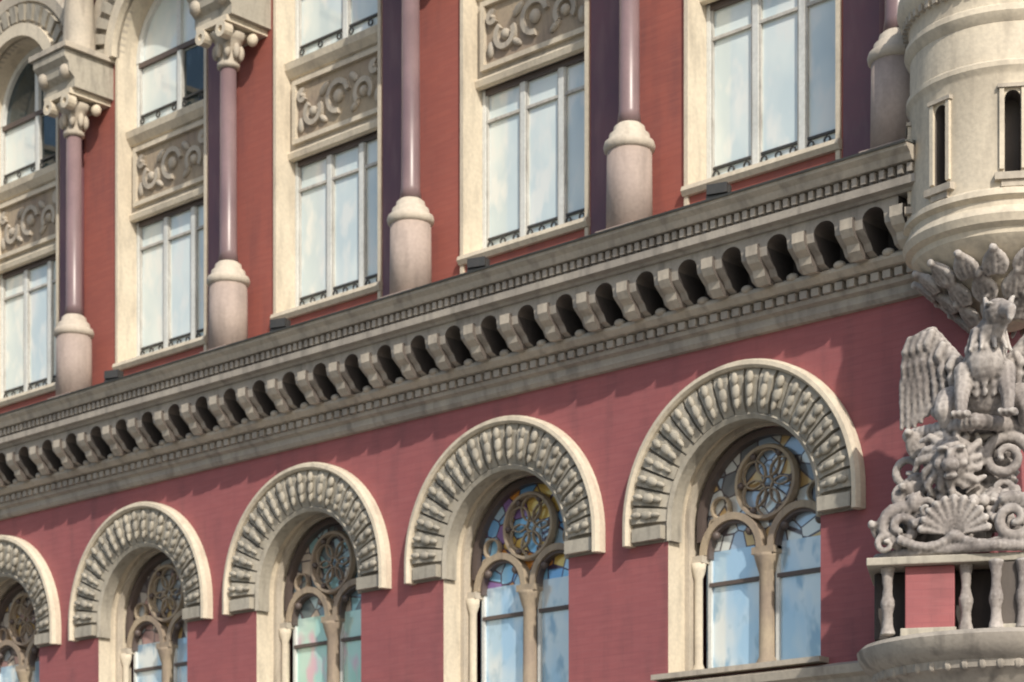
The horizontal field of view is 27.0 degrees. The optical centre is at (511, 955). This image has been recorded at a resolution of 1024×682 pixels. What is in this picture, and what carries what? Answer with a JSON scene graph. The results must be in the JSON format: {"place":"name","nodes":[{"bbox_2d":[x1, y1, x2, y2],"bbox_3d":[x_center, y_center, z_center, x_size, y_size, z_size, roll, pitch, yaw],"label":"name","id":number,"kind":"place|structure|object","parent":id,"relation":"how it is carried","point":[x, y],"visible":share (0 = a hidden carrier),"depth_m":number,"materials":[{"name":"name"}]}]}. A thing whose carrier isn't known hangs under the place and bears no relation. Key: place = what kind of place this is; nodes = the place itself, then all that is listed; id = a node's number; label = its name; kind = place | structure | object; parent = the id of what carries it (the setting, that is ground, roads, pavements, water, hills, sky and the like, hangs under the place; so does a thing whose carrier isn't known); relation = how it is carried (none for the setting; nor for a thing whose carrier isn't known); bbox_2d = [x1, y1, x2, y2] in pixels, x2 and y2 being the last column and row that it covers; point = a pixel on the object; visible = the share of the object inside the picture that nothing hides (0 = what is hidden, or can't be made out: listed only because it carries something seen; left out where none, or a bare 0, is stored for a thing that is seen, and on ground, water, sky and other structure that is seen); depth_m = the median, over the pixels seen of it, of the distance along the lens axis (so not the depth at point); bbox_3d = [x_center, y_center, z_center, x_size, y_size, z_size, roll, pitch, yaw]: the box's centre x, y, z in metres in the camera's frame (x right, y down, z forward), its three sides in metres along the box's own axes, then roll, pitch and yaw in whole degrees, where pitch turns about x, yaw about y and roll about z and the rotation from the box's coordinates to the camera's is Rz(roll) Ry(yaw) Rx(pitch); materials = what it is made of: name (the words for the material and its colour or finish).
{"place":"outdoors","nodes":[
{"label":"outdoors","id":0,"kind":"place"},
{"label":"pavement","id":1,"kind":"structure","parent":0,"visible":0},
{"bbox_2d":[0,0,114,681],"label":"facade bay","id":2,"kind":"object","parent":1,"relation":"on","point":[43,216],"visible":0.99,"depth_m":36.24,"materials":[{"name":"stone"}]},
{"bbox_2d":[0,63,55,681],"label":"window glass","id":3,"kind":"object","parent":2,"relation":"attached to","point":[20,146],"visible":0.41,"depth_m":37.96,"materials":[{"name":"clear glass"}]},
{"bbox_2d":[18,0,270,681],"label":"facade bay","id":4,"kind":"object","parent":1,"relation":"on","point":[129,458],"visible":0.99,"depth_m":34.66,"materials":[{"name":"stone"}]},
{"bbox_2d":[104,369,123,381],"bbox_3d":[-6.305,-9.145,33.789,0.300,0.210,0.160,0,0,26],"label":"floodlight","id":5,"kind":"object","parent":4,"relation":"on","point":[109,375],"visible":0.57,"depth_m":33.72,"materials":[{"name":"metal"}]},
{"bbox_2d":[135,0,203,681],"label":"window glass","id":6,"kind":"object","parent":4,"relation":"attached to","point":[159,84],"visible":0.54,"depth_m":35.15,"materials":[{"name":"clear glass"}]},
{"bbox_2d":[170,0,433,681],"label":"facade bay","id":7,"kind":"object","parent":1,"relation":"on","point":[301,425],"visible":1,"depth_m":31.92,"materials":[{"name":"stone"}]},
{"bbox_2d":[270,318,290,331],"bbox_3d":[-3.375,-9.145,31.067,0.300,0.210,0.160,0,0,26],"label":"floodlight","id":8,"kind":"object","parent":7,"relation":"on","point":[277,324],"visible":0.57,"depth_m":31.00,"materials":[{"name":"metal"}]},
{"bbox_2d":[294,0,376,681],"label":"window glass","id":9,"kind":"object","parent":7,"relation":"attached to","point":[320,18],"visible":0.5,"depth_m":32.38,"materials":[{"name":"clear glass"}]},
{"bbox_2d":[350,0,655,681],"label":"facade bay","id":10,"kind":"object","parent":1,"relation":"on","point":[499,375],"visible":1,"depth_m":29.14,"materials":[{"name":"stone"}]},
{"bbox_2d":[467,256,489,271],"bbox_3d":[-0.445,-9.145,28.344,0.300,0.210,0.160,0,0,26],"label":"floodlight","id":11,"kind":"object","parent":10,"relation":"on","point":[477,262],"visible":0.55,"depth_m":28.27,"materials":[{"name":"metal"}]},
{"bbox_2d":[481,61,583,681],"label":"window glass","id":12,"kind":"object","parent":10,"relation":"attached to","point":[504,649],"visible":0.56,"depth_m":29.58,"materials":[{"name":"clear glass"}]},
{"bbox_2d":[566,0,909,681],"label":"facade bay","id":13,"kind":"object","parent":1,"relation":"on","point":[741,315],"visible":0.99,"depth_m":26.27,"materials":[{"name":"stone"}]},
{"bbox_2d":[706,181,731,198],"bbox_3d":[2.485,-9.145,25.621,0.300,0.210,0.160,0,0,26],"label":"floodlight","id":14,"kind":"object","parent":13,"relation":"on","point":[716,189],"visible":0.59,"depth_m":25.55,"materials":[{"name":"metal"}]},
{"bbox_2d":[700,0,834,667],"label":"window glass","id":15,"kind":"object","parent":13,"relation":"attached to","point":[735,624],"visible":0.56,"depth_m":26.83,"materials":[{"name":"clear glass"}]},
{"bbox_2d":[831,139,1016,554],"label":"corner pier wall","id":16,"kind":"structure","parent":1,"relation":"on","point":[877,183],"depth_m":24.40,"materials":[{"name":"brick"}]},
{"bbox_2d":[857,627,1023,681],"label":"corner ledge","id":17,"kind":"object","parent":16,"relation":"attached to","point":[981,655],"visible":1,"depth_m":22.68,"materials":[{"name":"stone"}]},
{"bbox_2d":[866,552,1023,641],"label":"sculpture pedestal","id":18,"kind":"object","parent":17,"relation":"on","point":[926,591],"visible":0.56,"depth_m":23.21,"materials":[{"name":"brick"}]},
{"bbox_2d":[868,487,1023,557],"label":"carved cartouche","id":19,"kind":"object","parent":18,"relation":"on","point":[918,523],"visible":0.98,"depth_m":23.07,"materials":[{"name":"stone"}]},
{"bbox_2d":[880,557,1023,636],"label":"pedestal colonnettes","id":20,"kind":"object","parent":17,"relation":"on","point":[887,603],"visible":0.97,"depth_m":23.10,"materials":[{"name":"stone"}]},
{"bbox_2d":[891,413,1023,506],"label":"carved console","id":21,"kind":"object","parent":16,"relation":"attached to","point":[975,456],"visible":0.78,"depth_m":23.12,"materials":[{"name":"stone"}]},
{"bbox_2d":[899,295,1023,430],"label":"stone griffin statue","id":22,"kind":"object","parent":21,"relation":"on","point":[943,381],"visible":0.9,"depth_m":23.03,"materials":[{"name":"grey stone"}]},
{"bbox_2d":[897,0,1023,331],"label":"corner turret","id":23,"kind":"object","parent":16,"relation":"attached to","point":[968,55],"visible":0.77,"depth_m":22.96,"materials":[{"name":"beige stone"}]},
{"bbox_2d":[902,0,1023,219],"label":"turret mouldings","id":24,"kind":"object","parent":23,"relation":"attached to","point":[941,191],"visible":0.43,"depth_m":23.04,"materials":[{"name":"beige stone"}]},
{"bbox_2d":[911,243,1023,337],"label":"turret corbel leaves","id":25,"kind":"object","parent":23,"relation":"attached to","point":[958,298],"visible":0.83,"depth_m":23.28,"materials":[{"name":"stone"}]},
{"bbox_2d":[956,312,1023,553],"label":"side pier wall","id":26,"kind":"structure","parent":1,"relation":"on","point":[962,336],"depth_m":24.14,"materials":[{"name":"brick"}]}
]}

